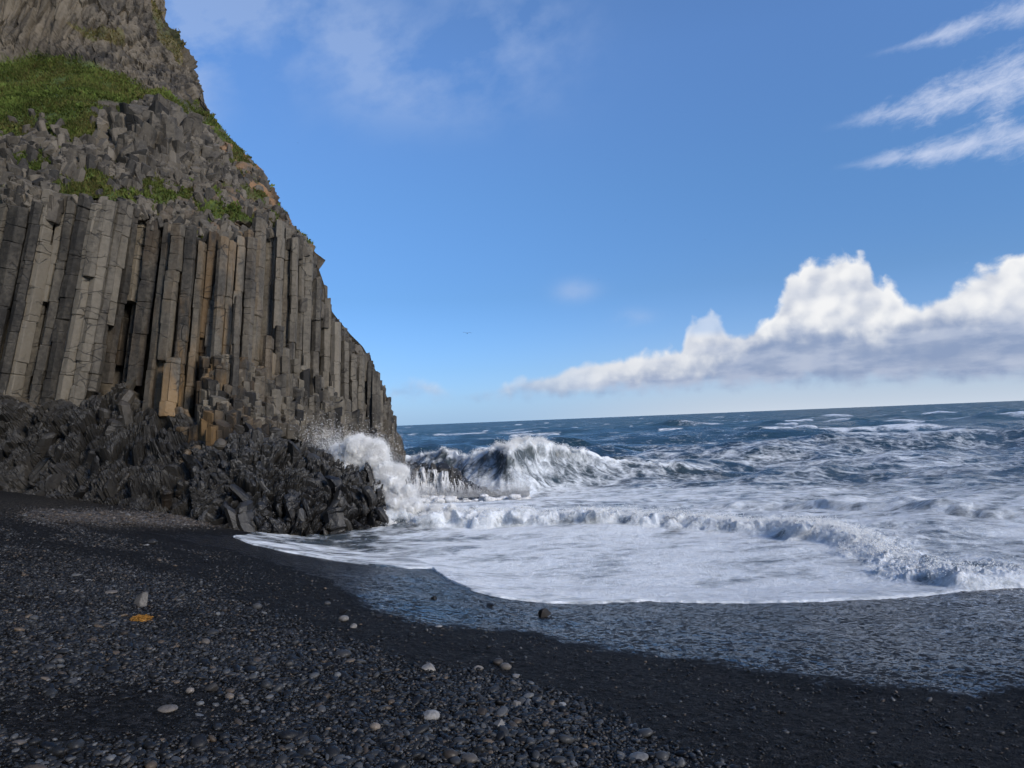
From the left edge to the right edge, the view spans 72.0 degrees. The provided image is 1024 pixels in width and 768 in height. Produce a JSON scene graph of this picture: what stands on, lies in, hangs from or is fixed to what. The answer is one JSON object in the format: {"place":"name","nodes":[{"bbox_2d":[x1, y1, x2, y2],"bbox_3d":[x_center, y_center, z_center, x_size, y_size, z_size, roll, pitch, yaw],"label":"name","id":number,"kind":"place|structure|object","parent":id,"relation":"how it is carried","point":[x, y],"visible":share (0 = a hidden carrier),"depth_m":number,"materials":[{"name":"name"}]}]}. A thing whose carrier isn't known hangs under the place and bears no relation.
{"place":"outdoors","nodes":[
{"label":"outdoors","id":0,"kind":"place"},
{"bbox_2d":[0,0,405,516],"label":"cliff","id":1,"kind":"structure","parent":0,"point":[143,345],"depth_m":38.01,"materials":[{"name":"grey stone"}]},
{"bbox_2d":[0,0,315,247],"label":"grass","id":2,"kind":"structure","parent":1,"relation":"on","point":[11,91],"depth_m":47.69,"materials":[{"name":"green plant"}]},
{"bbox_2d":[391,460,496,498],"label":"rock shelf","id":3,"kind":"object","parent":1,"relation":"attached to","point":[443,467],"visible":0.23,"depth_m":43.02,"materials":[{"name":"grey stone"}]},
{"bbox_2d":[404,455,530,503],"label":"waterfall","id":4,"kind":"structure","parent":3,"relation":"on","point":[483,495],"depth_m":41.47,"materials":[{"name":"liquid"}]},
{"bbox_2d":[0,491,1023,767],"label":"beach","id":5,"kind":"structure","parent":0,"point":[966,647],"depth_m":8.09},
{"bbox_2d":[64,677,76,683],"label":"stone","id":6,"kind":"object","parent":5,"relation":"on","point":[71,680],"visible":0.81,"depth_m":5.09,"materials":[{"name":"grey stone"}]},
{"bbox_2d":[146,539,157,543],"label":"stone","id":7,"kind":"object","parent":5,"relation":"on","point":[151,541],"visible":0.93,"depth_m":17.68,"materials":[{"name":"grey stone"}]},
{"bbox_2d":[157,704,177,712],"bbox_3d":[-2.338,2.205,4.785,0.137,0.040,0.112,-2,-3,0],"label":"stone","id":8,"kind":"object","parent":5,"relation":"on","point":[167,708],"visible":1,"depth_m":4.76,"materials":[{"name":"grey stone"}]},
{"bbox_2d":[185,687,193,693],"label":"stone","id":9,"kind":"object","parent":5,"relation":"on","point":[189,690],"visible":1,"depth_m":5.20,"materials":[{"name":"grey stone"}]},
{"bbox_2d":[204,629,218,634],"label":"stone","id":10,"kind":"object","parent":5,"relation":"on","point":[213,631],"visible":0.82,"depth_m":7.55,"materials":[{"name":"grey stone"}]},
{"bbox_2d":[224,693,233,699],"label":"stone","id":11,"kind":"object","parent":5,"relation":"on","point":[230,696],"visible":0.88,"depth_m":5.20,"materials":[{"name":"grey stone"}]},
{"bbox_2d":[252,603,261,608],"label":"stone","id":12,"kind":"object","parent":5,"relation":"on","point":[257,605],"visible":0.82,"depth_m":9.66,"materials":[{"name":"grey stone"}]},
{"bbox_2d":[180,427,388,535],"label":"rock spur","id":13,"kind":"structure","parent":5,"relation":"on","point":[253,480],"depth_m":30.63,"materials":[{"name":"grey stone"}]},
{"bbox_2d":[338,615,348,620],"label":"stone","id":14,"kind":"object","parent":5,"relation":"on","point":[343,618],"visible":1,"depth_m":9.34,"materials":[{"name":"grey stone"}]},
{"bbox_2d":[339,608,348,612],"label":"rock","id":15,"kind":"object","parent":5,"relation":"on","point":[343,610],"visible":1,"depth_m":10.14,"materials":[{"name":"stone"}]},
{"bbox_2d":[421,663,435,671],"bbox_3d":[-0.803,2.732,6.771,0.144,0.081,0.113,-2,-3,0],"label":"rock","id":16,"kind":"object","parent":5,"relation":"on","point":[429,666],"visible":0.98,"depth_m":6.75,"materials":[{"name":"stone"}]},
{"bbox_2d":[460,753,477,762],"bbox_3d":[-0.278,2.404,4.530,0.127,0.056,0.093,-4,-4,34],"label":"stone","id":17,"kind":"object","parent":5,"relation":"on","point":[471,757],"visible":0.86,"depth_m":4.50,"materials":[{"name":"grey stone"}]},
{"bbox_2d":[493,658,502,665],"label":"stone","id":18,"kind":"object","parent":5,"relation":"on","point":[497,661],"visible":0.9,"depth_m":7.38,"materials":[{"name":"grey stone"}]},
{"bbox_2d":[499,662,511,669],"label":"stone","id":19,"kind":"object","parent":5,"relation":"on","point":[506,666],"visible":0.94,"depth_m":7.21,"materials":[{"name":"grey stone"}]},
{"bbox_2d":[0,505,1023,767],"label":"pebbles","id":20,"kind":"object","parent":5,"relation":"on","point":[264,663],"visible":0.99,"depth_m":5.84,"materials":[{"name":"black gravel"}]},
{"bbox_2d":[104,590,117,593],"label":"stone","id":21,"kind":"object","parent":20,"relation":"on","point":[112,591],"visible":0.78,"depth_m":9.78,"materials":[{"name":"grey stone"}]},
{"bbox_2d":[133,592,147,606],"bbox_3d":[-4.767,2.761,9.038,0.174,0.190,0.197,0,-4,-33],"label":"rock","id":22,"kind":"object","parent":20,"relation":"on","point":[141,600],"visible":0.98,"depth_m":8.99,"materials":[{"name":"stone"}]},
{"bbox_2d":[130,614,152,621],"bbox_3d":[-4.178,2.645,7.947,0.275,0.092,0.169,-2,-3,0],"label":"seaweed","id":23,"kind":"object","parent":20,"relation":"on","point":[142,618],"visible":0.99,"depth_m":7.92,"materials":[{"name":"orange plant"}]},
{"bbox_2d":[201,638,209,643],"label":"stone","id":24,"kind":"object","parent":20,"relation":"on","point":[206,640],"visible":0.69,"depth_m":6.99,"materials":[{"name":"grey stone"}]},
{"bbox_2d":[204,683,218,690],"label":"rock","id":25,"kind":"object","parent":20,"relation":"on","point":[212,687],"visible":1,"depth_m":5.30,"materials":[{"name":"stone"}]},
{"bbox_2d":[334,649,351,656],"bbox_3d":[-1.676,2.670,6.960,0.176,0.079,0.133,-2,-3,0],"label":"stone","id":26,"kind":"object","parent":20,"relation":"on","point":[345,652],"visible":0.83,"depth_m":6.93,"materials":[{"name":"grey stone"}]},
{"bbox_2d":[369,722,380,730],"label":"stone","id":27,"kind":"object","parent":20,"relation":"on","point":[375,726],"visible":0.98,"depth_m":4.91,"materials":[{"name":"grey stone"}]},
{"bbox_2d":[423,710,439,719],"bbox_3d":[-0.613,2.500,5.309,0.140,0.078,0.111,-2,-3,0],"label":"stone","id":28,"kind":"object","parent":20,"relation":"on","point":[431,714],"visible":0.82,"depth_m":5.28,"materials":[{"name":"white stone"}]},
{"bbox_2d":[442,749,457,758],"bbox_3d":[-0.398,2.378,4.516,0.104,0.073,0.080,-2,-3,0],"label":"stone","id":29,"kind":"object","parent":20,"relation":"on","point":[447,753],"visible":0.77,"depth_m":4.50,"materials":[{"name":"grey stone"}]},
{"bbox_2d":[477,707,486,714],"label":"stone","id":30,"kind":"object","parent":20,"relation":"on","point":[481,711],"visible":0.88,"depth_m":5.50,"materials":[{"name":"grey stone"}]},
{"bbox_2d":[494,719,504,726],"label":"stone","id":31,"kind":"object","parent":20,"relation":"on","point":[497,723],"visible":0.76,"depth_m":5.23,"materials":[{"name":"grey stone"}]},
{"bbox_2d":[511,700,520,705],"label":"stone","id":32,"kind":"object","parent":20,"relation":"on","point":[515,702],"visible":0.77,"depth_m":5.90,"materials":[{"name":"grey stone"}]},
{"bbox_2d":[629,751,648,760],"bbox_3d":[0.860,2.531,4.782,0.138,0.049,0.114,-2,-3,0],"label":"stone","id":33,"kind":"object","parent":20,"relation":"on","point":[642,756],"visible":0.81,"depth_m":4.76,"materials":[{"name":"grey stone"}]},
{"bbox_2d":[538,608,550,617],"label":"boulder","id":34,"kind":"object","parent":5,"relation":"on","point":[543,612],"visible":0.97,"depth_m":12.01,"materials":[{"name":"stone"}]},
{"bbox_2d":[165,0,1023,425],"label":"sky","id":35,"kind":"structure","parent":0,"point":[625,208],"materials":[{"name":"blue"}]},
{"bbox_2d":[233,401,1023,604],"bbox_3d":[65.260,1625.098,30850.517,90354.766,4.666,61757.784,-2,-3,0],"label":"sea","id":36,"kind":"structure","parent":0,"point":[941,478],"depth_m":31.76,"materials":[{"name":"liquid"}]},
{"bbox_2d":[296,417,457,526],"bbox_3d":[-6.801,4.651,34.460,9.928,7.675,8.124,-2,-3,0],"label":"splash","id":37,"kind":"object","parent":36,"relation":"on","point":[360,450],"visible":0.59,"depth_m":33.77,"materials":[{"name":"white liquid"}]},
{"bbox_2d":[405,440,651,488],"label":"breaking wave","id":38,"kind":"object","parent":36,"relation":"on","point":[535,461],"visible":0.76,"depth_m":49.74,"materials":[{"name":"liquid"}]},
{"bbox_2d":[385,505,1023,590],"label":"surf roller","id":39,"kind":"object","parent":36,"relation":"on","point":[970,580],"visible":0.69,"depth_m":23.22,"materials":[{"name":"liquid"}]},
{"bbox_2d":[386,430,1023,591],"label":"spray","id":40,"kind":"object","parent":36,"relation":"on","point":[511,445],"visible":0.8,"depth_m":25.50,"materials":[{"name":"white liquid"}]}
]}

